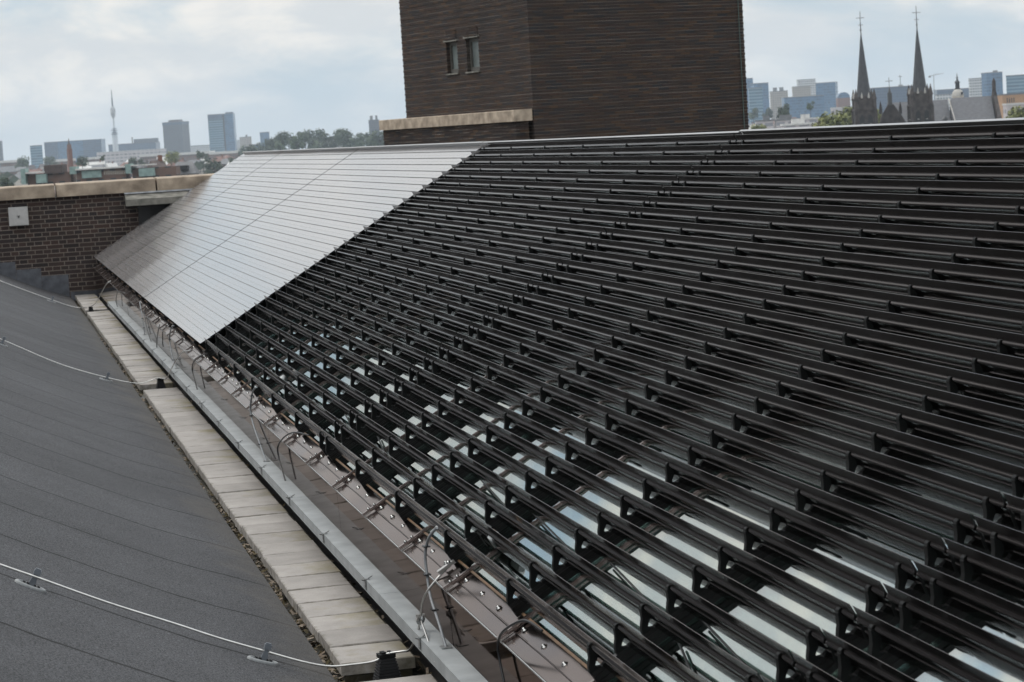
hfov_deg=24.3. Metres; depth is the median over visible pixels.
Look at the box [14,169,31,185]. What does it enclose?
house
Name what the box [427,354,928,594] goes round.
sun louver
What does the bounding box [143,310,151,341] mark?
black cable
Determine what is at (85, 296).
paving slab
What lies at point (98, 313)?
paving slab
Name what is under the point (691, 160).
sun louver
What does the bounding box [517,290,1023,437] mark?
sun louver
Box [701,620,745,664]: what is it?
bracing rod
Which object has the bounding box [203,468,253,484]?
paving slab
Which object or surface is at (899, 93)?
office block
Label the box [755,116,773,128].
warehouse
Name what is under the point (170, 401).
paving slab
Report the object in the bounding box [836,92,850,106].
office block
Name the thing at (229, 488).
paving slab
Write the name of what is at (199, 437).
paving slab
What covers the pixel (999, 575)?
sun louver
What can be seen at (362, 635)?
paving slab
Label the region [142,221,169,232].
sun louver
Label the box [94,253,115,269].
sun louver
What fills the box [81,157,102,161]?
warehouse
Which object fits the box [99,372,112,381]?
wire holder
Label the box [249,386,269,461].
grey conduit
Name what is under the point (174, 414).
paving slab
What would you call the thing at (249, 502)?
paving slab
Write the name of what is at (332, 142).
tree
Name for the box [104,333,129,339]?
paving slab
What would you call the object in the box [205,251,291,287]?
sun louver
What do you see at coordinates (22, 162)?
tree
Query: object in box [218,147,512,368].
support rail
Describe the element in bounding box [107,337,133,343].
paving slab
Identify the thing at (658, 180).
sun louver
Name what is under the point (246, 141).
apartment tower
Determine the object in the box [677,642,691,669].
bracing rod
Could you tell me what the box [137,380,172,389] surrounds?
paving slab
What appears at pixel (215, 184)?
sun louver
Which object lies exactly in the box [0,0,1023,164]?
sky
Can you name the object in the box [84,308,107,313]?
paving slab
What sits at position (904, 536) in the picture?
sun louver
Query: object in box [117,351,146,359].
paving slab
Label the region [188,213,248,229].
sun louver
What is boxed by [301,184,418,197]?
sun louver
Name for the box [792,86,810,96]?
office block
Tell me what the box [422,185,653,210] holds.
sun louver
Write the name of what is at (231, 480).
paving slab
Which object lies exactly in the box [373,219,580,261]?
sun louver
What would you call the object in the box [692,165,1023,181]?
sun louver
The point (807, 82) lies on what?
office block
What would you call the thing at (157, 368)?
paving slab
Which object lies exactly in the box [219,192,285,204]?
sun louver
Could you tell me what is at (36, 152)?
office block
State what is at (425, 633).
wire strut
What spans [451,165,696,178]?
sun louver
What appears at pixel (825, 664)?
support rail
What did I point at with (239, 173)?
sun louver
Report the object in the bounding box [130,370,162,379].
paving slab
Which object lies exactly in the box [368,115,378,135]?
apartment tower
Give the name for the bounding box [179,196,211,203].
sun louver
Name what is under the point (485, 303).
sun louver
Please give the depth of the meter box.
32.64 m
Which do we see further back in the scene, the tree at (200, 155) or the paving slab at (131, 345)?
the tree at (200, 155)
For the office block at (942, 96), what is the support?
on the ground
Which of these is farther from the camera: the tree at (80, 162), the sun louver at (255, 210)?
the tree at (80, 162)
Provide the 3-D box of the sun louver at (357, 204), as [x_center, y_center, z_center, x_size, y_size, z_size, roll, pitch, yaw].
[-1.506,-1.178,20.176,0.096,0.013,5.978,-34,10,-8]
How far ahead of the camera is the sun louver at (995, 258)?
8.42 m
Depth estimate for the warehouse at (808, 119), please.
1300.11 m
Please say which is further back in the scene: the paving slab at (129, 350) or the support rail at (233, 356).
the paving slab at (129, 350)
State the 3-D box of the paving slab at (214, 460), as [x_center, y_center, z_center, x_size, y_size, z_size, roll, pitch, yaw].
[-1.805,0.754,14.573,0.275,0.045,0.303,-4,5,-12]
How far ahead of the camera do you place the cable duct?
10.34 m
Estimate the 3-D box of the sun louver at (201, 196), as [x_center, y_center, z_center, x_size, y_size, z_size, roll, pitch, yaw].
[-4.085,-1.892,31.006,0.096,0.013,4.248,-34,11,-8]
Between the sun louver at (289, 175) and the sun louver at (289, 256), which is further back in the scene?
the sun louver at (289, 175)
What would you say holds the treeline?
on the ground
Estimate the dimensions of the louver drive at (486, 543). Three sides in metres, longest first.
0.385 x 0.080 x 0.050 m
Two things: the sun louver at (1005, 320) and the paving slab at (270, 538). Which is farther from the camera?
the paving slab at (270, 538)
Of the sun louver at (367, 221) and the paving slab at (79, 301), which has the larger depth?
the paving slab at (79, 301)
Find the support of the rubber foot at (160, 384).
on the gutter floor
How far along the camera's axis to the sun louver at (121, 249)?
30.62 m
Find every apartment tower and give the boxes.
[239,135,251,149]
[260,132,269,146]
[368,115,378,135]
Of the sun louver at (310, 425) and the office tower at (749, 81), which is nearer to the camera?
the sun louver at (310, 425)
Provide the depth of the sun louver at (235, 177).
30.82 m
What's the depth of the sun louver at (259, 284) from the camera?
19.40 m
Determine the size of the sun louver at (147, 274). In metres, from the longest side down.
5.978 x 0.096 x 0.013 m
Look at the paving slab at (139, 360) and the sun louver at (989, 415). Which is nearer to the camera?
the sun louver at (989, 415)
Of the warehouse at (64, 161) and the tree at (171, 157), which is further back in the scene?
the warehouse at (64, 161)
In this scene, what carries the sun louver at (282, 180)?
on the sun louver at (273, 184)
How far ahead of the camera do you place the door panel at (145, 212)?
33.07 m
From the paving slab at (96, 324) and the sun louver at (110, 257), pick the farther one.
the sun louver at (110, 257)
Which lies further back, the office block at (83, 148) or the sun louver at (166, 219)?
the office block at (83, 148)
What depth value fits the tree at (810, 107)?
1499.98 m
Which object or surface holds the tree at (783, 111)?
on the ground
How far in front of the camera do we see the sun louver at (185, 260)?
25.34 m
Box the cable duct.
[108,301,487,681]
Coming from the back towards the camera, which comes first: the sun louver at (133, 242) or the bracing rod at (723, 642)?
the sun louver at (133, 242)
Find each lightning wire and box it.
[0,338,190,383]
[0,563,450,667]
[1,281,109,307]
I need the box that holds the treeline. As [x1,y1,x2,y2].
[0,148,288,185]
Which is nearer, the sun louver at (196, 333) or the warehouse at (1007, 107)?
the sun louver at (196, 333)
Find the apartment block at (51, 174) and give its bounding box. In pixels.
[20,164,180,196]
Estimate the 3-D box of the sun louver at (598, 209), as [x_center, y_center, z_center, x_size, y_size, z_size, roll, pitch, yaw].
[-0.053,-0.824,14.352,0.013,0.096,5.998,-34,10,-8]
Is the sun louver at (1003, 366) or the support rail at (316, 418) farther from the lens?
the support rail at (316, 418)
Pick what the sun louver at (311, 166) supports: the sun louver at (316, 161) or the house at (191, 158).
the sun louver at (316, 161)
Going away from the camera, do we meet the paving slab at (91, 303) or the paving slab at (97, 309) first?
the paving slab at (97, 309)
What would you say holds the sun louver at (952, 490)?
attached to the support rail at (454, 553)
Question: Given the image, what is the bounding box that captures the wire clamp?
[415,613,424,624]
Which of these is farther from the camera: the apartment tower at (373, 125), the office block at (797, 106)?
the apartment tower at (373, 125)
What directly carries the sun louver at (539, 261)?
attached to the support rail at (269, 383)
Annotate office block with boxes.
[0,141,3,160]
[30,145,42,167]
[44,139,105,161]
[108,137,159,151]
[190,145,209,151]
[770,87,787,118]
[781,95,824,117]
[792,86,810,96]
[797,79,815,95]
[830,107,842,115]
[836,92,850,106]
[870,76,912,112]
[933,88,968,96]
[935,93,951,110]
[968,78,981,96]
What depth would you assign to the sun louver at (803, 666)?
5.23 m
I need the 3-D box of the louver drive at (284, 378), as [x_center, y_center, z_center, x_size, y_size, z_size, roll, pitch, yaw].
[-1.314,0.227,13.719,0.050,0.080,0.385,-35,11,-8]
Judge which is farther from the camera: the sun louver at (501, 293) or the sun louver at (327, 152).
the sun louver at (327, 152)
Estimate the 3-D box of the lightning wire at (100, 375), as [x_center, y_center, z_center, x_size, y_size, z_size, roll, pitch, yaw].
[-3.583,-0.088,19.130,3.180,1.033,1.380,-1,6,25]
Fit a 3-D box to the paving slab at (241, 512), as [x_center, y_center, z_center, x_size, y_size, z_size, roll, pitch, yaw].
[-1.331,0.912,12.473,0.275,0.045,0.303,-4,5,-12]
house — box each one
[0,166,16,179]
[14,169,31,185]
[16,167,29,172]
[29,167,41,171]
[84,160,107,166]
[89,164,105,167]
[106,161,117,166]
[147,155,166,166]
[167,158,184,165]
[175,161,200,174]
[184,156,199,161]
[189,158,205,173]
[209,155,225,169]
[221,159,229,166]
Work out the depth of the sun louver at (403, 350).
13.34 m
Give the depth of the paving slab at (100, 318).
27.84 m
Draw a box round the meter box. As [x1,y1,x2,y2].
[8,206,28,225]
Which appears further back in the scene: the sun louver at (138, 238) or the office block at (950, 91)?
the office block at (950, 91)
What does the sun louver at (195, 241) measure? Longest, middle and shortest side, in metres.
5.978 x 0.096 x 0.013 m
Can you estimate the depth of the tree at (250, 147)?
1909.69 m
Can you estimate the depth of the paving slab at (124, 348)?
23.39 m
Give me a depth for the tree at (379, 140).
1902.69 m
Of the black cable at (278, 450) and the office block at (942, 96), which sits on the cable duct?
the black cable at (278, 450)
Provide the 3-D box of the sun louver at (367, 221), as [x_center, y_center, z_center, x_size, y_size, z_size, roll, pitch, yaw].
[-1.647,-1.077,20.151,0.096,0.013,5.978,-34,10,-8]
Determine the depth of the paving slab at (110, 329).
26.09 m
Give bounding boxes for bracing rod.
[480,480,504,506]
[532,513,571,550]
[608,561,649,601]
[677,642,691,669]
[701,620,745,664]
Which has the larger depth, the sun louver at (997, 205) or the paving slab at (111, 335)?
the paving slab at (111, 335)
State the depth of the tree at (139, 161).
1499.88 m
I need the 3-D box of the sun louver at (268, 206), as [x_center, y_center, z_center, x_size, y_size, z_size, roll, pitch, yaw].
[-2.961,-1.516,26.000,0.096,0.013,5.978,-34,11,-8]
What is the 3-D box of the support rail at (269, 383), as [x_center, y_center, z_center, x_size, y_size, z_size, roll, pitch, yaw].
[-0.514,-0.432,14.277,2.202,1.374,0.028,-5,5,-12]
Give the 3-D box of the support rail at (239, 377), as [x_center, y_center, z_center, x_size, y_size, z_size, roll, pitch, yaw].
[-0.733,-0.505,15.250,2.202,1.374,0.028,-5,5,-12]
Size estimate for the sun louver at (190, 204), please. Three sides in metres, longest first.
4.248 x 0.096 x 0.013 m
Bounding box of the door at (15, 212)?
[11,207,27,224]
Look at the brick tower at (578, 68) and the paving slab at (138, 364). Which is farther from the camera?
the brick tower at (578, 68)
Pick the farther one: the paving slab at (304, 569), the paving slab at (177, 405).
the paving slab at (177, 405)
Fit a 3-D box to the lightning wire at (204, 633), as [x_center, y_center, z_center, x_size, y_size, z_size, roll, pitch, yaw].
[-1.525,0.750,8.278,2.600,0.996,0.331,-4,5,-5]
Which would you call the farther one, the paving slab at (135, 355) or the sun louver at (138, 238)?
the sun louver at (138, 238)
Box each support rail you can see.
[204,279,309,355]
[205,148,485,357]
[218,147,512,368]
[233,146,546,381]
[251,145,584,396]
[271,143,628,413]
[294,142,679,434]
[318,140,732,455]
[325,140,745,460]
[355,138,809,486]
[394,135,894,520]
[443,132,997,561]
[505,206,1023,616]
[586,321,1023,681]
[745,474,1023,681]
[806,509,1023,681]
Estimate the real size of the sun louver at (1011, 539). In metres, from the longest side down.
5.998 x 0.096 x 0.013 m
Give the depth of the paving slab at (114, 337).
24.86 m
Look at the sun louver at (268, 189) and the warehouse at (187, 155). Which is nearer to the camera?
the sun louver at (268, 189)
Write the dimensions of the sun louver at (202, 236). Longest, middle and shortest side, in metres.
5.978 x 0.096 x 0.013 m
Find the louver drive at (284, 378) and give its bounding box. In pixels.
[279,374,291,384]
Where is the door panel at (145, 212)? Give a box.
[138,203,170,224]
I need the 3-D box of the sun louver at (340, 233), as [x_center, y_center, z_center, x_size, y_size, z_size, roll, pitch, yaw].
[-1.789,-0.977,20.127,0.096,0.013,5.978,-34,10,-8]
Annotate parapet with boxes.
[379,109,532,145]
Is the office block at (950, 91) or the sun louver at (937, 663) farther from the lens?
the office block at (950, 91)
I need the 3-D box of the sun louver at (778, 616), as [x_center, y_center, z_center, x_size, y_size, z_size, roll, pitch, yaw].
[0.061,0.471,8.299,0.013,0.096,5.998,-35,11,-8]
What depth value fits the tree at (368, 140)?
1906.42 m
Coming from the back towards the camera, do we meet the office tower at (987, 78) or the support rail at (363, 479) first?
the office tower at (987, 78)
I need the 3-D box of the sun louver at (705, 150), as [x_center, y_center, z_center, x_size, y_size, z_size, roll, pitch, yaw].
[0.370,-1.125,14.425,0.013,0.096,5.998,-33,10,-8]
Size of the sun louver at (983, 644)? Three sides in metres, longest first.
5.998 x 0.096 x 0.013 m
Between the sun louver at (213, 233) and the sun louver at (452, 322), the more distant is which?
the sun louver at (213, 233)
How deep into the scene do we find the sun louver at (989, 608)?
5.10 m
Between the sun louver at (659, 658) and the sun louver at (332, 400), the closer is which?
the sun louver at (659, 658)
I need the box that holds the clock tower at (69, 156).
[67,138,72,171]
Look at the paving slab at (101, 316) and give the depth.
28.19 m
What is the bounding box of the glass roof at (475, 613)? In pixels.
[93,117,1023,681]
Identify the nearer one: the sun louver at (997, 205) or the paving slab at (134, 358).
the sun louver at (997, 205)
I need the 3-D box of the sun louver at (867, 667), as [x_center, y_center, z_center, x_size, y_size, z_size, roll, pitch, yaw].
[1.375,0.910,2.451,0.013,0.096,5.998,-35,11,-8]
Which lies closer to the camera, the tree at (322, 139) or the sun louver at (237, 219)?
the sun louver at (237, 219)
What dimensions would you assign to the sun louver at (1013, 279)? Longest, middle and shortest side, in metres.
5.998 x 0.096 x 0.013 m
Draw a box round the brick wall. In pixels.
[0,173,213,300]
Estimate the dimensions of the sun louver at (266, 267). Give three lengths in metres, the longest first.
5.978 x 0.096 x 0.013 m
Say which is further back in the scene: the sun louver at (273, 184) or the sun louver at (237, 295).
the sun louver at (273, 184)
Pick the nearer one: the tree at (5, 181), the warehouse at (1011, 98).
the tree at (5, 181)
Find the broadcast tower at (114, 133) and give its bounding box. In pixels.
[110,90,118,150]
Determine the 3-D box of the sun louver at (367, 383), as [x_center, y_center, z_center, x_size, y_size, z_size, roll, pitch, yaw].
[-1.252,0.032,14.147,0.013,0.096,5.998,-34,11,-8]
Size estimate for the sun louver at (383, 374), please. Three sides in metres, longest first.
5.998 x 0.096 x 0.013 m
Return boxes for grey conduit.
[139,301,146,334]
[168,325,178,368]
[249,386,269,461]
[422,526,452,649]
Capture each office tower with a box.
[162,119,190,152]
[208,112,236,151]
[746,78,752,123]
[748,87,762,122]
[750,82,769,113]
[815,82,837,115]
[981,70,1002,95]
[1006,74,1023,93]
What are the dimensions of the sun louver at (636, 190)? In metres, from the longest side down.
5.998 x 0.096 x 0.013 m
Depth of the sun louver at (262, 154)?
30.86 m
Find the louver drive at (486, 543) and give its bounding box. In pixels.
[476,524,502,552]
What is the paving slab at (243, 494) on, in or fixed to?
on the slab bedding
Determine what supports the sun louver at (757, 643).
attached to the support rail at (363, 479)
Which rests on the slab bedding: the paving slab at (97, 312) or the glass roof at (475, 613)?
the paving slab at (97, 312)
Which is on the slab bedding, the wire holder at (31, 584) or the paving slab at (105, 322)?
the paving slab at (105, 322)
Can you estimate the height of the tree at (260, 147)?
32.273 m
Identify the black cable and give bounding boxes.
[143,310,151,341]
[192,353,207,388]
[277,432,309,480]
[496,619,542,681]
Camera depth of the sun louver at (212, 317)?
19.32 m
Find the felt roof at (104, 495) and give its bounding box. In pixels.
[0,274,335,681]
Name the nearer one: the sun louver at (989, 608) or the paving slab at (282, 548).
the sun louver at (989, 608)
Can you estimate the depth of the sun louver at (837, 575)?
6.88 m
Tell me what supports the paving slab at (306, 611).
on the slab bedding
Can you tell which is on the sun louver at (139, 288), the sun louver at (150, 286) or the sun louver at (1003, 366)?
the sun louver at (150, 286)
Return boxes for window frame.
[449,42,457,72]
[469,38,479,70]
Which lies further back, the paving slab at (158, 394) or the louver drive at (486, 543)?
the paving slab at (158, 394)
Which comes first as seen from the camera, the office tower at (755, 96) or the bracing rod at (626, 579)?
the bracing rod at (626, 579)
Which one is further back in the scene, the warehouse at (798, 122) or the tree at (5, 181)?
the warehouse at (798, 122)
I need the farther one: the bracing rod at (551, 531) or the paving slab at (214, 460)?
the paving slab at (214, 460)
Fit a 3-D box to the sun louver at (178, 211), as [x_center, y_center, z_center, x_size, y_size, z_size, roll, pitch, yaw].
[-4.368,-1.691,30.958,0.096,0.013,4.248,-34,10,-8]
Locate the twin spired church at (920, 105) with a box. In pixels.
[851,12,1001,124]
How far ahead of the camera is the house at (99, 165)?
1755.58 m
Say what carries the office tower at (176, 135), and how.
on the ground
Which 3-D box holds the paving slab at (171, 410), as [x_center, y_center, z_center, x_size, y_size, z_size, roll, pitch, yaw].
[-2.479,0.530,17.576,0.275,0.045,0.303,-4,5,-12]
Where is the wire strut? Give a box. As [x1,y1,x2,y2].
[420,621,434,662]
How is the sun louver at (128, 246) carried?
on the sun louver at (121, 249)
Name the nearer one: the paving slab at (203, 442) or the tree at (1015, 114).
the paving slab at (203, 442)
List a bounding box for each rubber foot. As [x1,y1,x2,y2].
[156,378,165,388]
[372,650,401,680]
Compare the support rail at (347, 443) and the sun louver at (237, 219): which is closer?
the support rail at (347, 443)
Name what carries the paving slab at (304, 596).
on the slab bedding
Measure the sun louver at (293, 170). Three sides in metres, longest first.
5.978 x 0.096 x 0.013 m
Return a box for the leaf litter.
[97,334,431,681]
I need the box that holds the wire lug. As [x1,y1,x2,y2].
[437,559,455,573]
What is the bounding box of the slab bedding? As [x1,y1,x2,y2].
[76,300,412,681]
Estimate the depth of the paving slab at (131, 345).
23.68 m
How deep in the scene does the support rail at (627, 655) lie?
6.36 m
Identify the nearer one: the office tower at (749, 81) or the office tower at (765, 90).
the office tower at (765, 90)
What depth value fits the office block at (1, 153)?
4302.47 m
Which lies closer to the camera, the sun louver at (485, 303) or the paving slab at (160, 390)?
the sun louver at (485, 303)
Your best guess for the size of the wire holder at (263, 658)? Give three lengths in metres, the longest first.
0.116 x 0.071 x 0.060 m
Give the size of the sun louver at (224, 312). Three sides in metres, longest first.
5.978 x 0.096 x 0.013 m
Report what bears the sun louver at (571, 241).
attached to the support rail at (269, 383)
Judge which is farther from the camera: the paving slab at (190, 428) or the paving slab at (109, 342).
the paving slab at (109, 342)
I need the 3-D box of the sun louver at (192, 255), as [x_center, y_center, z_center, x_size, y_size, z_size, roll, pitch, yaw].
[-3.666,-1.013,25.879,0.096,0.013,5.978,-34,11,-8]
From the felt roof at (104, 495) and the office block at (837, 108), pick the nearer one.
the felt roof at (104, 495)
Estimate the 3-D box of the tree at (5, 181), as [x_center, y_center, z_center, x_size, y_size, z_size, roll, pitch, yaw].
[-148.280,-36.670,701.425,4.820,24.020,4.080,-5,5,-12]
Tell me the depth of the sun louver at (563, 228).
13.45 m
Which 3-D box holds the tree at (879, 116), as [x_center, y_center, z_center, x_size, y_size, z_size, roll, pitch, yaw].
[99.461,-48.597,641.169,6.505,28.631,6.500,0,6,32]
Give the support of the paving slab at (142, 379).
on the slab bedding
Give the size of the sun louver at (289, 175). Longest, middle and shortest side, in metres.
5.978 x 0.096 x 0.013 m
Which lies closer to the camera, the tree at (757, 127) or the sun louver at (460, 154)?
the sun louver at (460, 154)
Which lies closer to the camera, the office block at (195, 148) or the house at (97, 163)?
the house at (97, 163)
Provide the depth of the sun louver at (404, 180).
19.64 m
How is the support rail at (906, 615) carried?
attached to the glass roof at (475, 613)
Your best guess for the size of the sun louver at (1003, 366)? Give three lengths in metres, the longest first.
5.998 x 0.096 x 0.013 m
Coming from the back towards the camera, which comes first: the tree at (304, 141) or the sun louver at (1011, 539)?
the tree at (304, 141)
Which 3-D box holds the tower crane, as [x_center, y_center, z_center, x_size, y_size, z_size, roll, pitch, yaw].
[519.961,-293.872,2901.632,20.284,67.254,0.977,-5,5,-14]
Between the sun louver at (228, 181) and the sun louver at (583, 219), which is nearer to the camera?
the sun louver at (583, 219)
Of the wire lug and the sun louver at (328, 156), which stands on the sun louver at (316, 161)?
the sun louver at (328, 156)
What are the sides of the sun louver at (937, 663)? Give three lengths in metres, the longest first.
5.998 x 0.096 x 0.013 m
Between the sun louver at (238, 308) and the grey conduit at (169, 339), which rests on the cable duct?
the grey conduit at (169, 339)
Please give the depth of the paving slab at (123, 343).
23.93 m
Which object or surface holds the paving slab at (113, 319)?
on the slab bedding
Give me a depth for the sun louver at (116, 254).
30.59 m
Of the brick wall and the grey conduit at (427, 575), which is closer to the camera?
the grey conduit at (427, 575)
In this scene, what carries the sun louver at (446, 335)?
attached to the support rail at (269, 383)
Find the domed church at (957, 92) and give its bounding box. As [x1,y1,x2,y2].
[952,76,963,97]
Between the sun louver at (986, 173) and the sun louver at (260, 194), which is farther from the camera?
the sun louver at (260, 194)
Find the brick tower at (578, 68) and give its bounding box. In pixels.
[399,0,748,139]
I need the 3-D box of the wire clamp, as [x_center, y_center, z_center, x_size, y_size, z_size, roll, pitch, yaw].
[-0.323,0.975,8.312,0.035,0.038,0.035,-5,5,-12]
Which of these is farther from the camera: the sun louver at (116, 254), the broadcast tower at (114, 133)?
the broadcast tower at (114, 133)
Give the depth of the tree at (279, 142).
2066.60 m
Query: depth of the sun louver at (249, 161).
30.94 m
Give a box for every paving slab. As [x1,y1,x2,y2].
[76,295,95,299]
[77,296,97,299]
[78,299,99,304]
[81,301,102,304]
[81,303,103,309]
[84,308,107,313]
[87,310,109,315]
[88,312,110,317]
[89,313,112,319]
[90,315,113,321]
[91,316,115,322]
[93,318,116,323]
[94,320,118,325]
[95,322,119,326]
[96,323,121,330]
[98,325,123,331]
[99,328,124,334]
[100,329,126,335]
[102,331,127,338]
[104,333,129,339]
[105,335,132,342]
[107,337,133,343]
[108,339,135,346]
[110,341,138,349]
[112,344,139,350]
[113,346,140,354]
[114,348,143,357]
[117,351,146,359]
[119,354,148,360]
[120,356,150,363]
[122,358,152,366]
[124,361,155,368]
[126,364,156,374]
[128,366,160,374]
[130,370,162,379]
[132,373,166,382]
[135,376,169,386]
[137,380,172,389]
[143,387,179,397]
[146,391,183,400]
[148,395,185,405]
[152,398,189,408]
[154,402,193,413]
[157,406,196,418]
[160,411,199,421]
[163,414,203,427]
[166,419,208,432]
[170,424,212,437]
[174,429,217,442]
[178,434,221,448]
[181,438,226,451]
[185,443,231,458]
[189,450,237,465]
[193,455,241,471]
[198,462,247,478]
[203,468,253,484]
[207,475,258,490]
[212,481,266,499]
[218,489,271,506]
[223,496,278,516]
[229,504,287,523]
[235,513,293,534]
[242,521,303,542]
[248,530,310,552]
[256,540,320,562]
[263,550,328,575]
[271,560,340,584]
[279,572,350,598]
[288,585,360,613]
[298,597,374,627]
[307,611,384,642]
[319,624,401,655]
[329,641,415,675]
[365,674,436,681]
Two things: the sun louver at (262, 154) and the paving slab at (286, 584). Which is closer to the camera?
the paving slab at (286, 584)
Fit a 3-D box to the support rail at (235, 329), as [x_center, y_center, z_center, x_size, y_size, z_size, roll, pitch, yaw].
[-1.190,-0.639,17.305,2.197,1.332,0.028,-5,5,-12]
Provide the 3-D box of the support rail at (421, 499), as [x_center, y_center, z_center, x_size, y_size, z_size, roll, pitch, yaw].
[0.581,-0.066,9.401,2.202,1.374,0.028,-5,5,-12]
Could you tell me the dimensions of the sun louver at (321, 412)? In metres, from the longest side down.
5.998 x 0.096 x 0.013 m
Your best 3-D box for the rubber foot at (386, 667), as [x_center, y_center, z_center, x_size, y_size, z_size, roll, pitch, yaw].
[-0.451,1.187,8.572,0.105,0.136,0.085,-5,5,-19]
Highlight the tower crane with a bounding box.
[929,73,942,99]
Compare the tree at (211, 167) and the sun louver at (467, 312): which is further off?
the tree at (211, 167)
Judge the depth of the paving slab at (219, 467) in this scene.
14.27 m
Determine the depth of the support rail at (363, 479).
10.26 m
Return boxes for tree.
[0,177,15,186]
[15,156,29,168]
[43,156,58,164]
[76,155,88,167]
[123,156,137,167]
[137,159,145,165]
[163,151,179,165]
[196,150,208,173]
[200,158,223,173]
[238,144,258,155]
[246,145,257,151]
[254,142,263,150]
[263,137,276,150]
[272,131,289,149]
[286,132,304,149]
[297,129,307,148]
[304,128,325,148]
[318,130,327,147]
[321,133,337,147]
[333,129,346,147]
[336,128,355,146]
[344,132,364,146]
[365,131,383,145]
[370,130,383,145]
[748,108,758,122]
[749,124,766,128]
[762,107,772,117]
[776,103,789,117]
[806,101,815,113]
[811,116,823,126]
[818,110,850,125]
[840,106,851,124]
[877,109,881,123]
[1005,105,1023,117]
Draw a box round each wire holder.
[0,337,7,346]
[15,568,45,592]
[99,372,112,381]
[247,642,277,665]
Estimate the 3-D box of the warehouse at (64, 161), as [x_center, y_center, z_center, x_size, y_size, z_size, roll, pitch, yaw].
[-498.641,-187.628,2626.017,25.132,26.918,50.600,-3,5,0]
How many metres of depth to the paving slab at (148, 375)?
20.36 m
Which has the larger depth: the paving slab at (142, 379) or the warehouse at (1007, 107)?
the warehouse at (1007, 107)
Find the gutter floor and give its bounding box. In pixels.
[74,300,437,681]
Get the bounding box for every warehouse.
[0,160,19,166]
[45,158,75,164]
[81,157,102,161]
[96,148,165,165]
[139,153,165,160]
[176,151,214,159]
[209,150,239,158]
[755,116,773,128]
[774,115,800,127]
[780,118,815,127]
[801,114,818,122]
[997,93,1023,117]
[1002,102,1023,117]
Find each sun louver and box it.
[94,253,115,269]
[99,250,121,265]
[104,246,128,261]
[110,242,133,256]
[111,266,151,296]
[115,239,139,252]
[117,262,158,291]
[120,235,145,248]
[123,258,165,286]
[126,231,151,244]
[129,254,172,281]
[131,228,157,240]
[134,250,181,276]
[136,224,163,236]
[140,246,188,270]
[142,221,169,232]
[144,293,211,343]
[146,217,174,228]
[146,241,196,265]
[152,214,180,224]
[152,288,221,336]
[153,237,203,260]
[156,210,186,220]
[159,233,210,255]
[159,282,231,329]
[162,206,192,216]
[165,229,217,250]
[167,277,241,322]
[168,203,199,212]
[171,225,225,245]
[174,200,205,207]
[174,272,251,315]
[177,221,233,239]
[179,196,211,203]
[182,217,240,234]
[182,267,261,308]
[184,192,217,199]
[188,189,222,195]
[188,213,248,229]
[189,262,271,301]
[193,185,228,191]
[194,209,255,224]
[197,256,281,294]
[198,181,234,187]
[200,205,262,219]
[204,178,240,183]
[204,338,324,441]
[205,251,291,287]
[206,201,269,214]
[209,174,246,179]
[212,196,276,209]
[212,246,301,280]
[214,171,251,175]
[214,331,340,431]
[219,167,257,171]
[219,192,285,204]
[219,241,311,273]
[224,188,292,199]
[224,324,355,420]
[225,164,263,167]
[226,236,321,266]
[229,160,269,163]
[230,184,300,193]
[234,230,330,259]
[234,316,370,410]
[235,156,275,159]
[236,180,307,188]
[239,152,280,156]
[242,176,314,183]
[242,225,340,252]
[244,310,386,400]
[248,172,321,178]
[250,220,350,245]
[253,168,329,173]
[254,302,401,389]
[257,215,360,239]
[259,164,336,168]
[264,210,370,232]
[264,295,416,379]
[265,159,343,163]
[271,154,350,159]
[271,205,380,225]
[274,288,431,368]
[277,149,357,155]
[278,200,389,218]
[284,282,446,358]
[286,195,399,211]
[293,190,409,204]
[293,274,461,347]
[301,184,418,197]
[303,267,476,337]
[309,179,428,191]
[313,260,491,327]
[316,174,432,184]
[322,429,647,681]
[323,169,442,177]
[324,254,506,316]
[330,164,457,170]
[333,247,521,305]
[337,418,706,681]
[338,157,467,163]
[343,240,536,294]
[345,151,471,158]
[352,145,480,153]
[352,407,763,681]
[353,233,551,283]
[363,226,565,272]
[367,397,805,681]
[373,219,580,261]
[382,212,595,250]
[382,386,837,663]
[392,205,610,239]
[397,375,867,640]
[402,199,624,231]
[412,192,639,218]
[412,364,897,617]
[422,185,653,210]
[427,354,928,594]
[431,178,667,199]
[441,171,682,188]
[442,343,957,572]
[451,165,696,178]
[457,332,987,549]
[461,155,710,169]
[470,145,724,158]
[472,322,1017,527]
[480,135,738,150]
[487,311,1023,498]
[502,301,1023,467]
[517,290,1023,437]
[531,279,1023,409]
[546,269,1023,382]
[561,259,1023,357]
[575,248,1023,333]
[590,238,1023,311]
[605,227,1023,290]
[619,217,1023,269]
[634,207,1023,250]
[648,196,1023,232]
[663,186,1023,214]
[678,176,1023,197]
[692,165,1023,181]
[706,152,1023,166]
[721,138,1023,154]
[735,124,1023,143]
[761,675,771,681]
[791,652,840,681]
[822,629,917,681]
[853,606,1002,681]
[883,583,1023,680]
[913,560,1023,638]
[944,538,1023,600]
[973,515,1023,564]
[1003,493,1023,529]
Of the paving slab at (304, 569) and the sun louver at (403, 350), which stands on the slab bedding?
the paving slab at (304, 569)
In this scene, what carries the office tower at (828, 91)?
on the ground
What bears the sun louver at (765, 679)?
attached to the support rail at (906, 615)
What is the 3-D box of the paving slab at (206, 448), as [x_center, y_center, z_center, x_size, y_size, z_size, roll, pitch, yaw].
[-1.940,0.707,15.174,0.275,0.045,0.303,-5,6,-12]
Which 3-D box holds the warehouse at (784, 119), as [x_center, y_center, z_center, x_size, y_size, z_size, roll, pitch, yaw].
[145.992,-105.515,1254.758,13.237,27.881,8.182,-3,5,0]
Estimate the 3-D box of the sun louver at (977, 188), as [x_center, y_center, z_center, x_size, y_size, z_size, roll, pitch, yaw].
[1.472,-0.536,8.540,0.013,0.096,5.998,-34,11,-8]

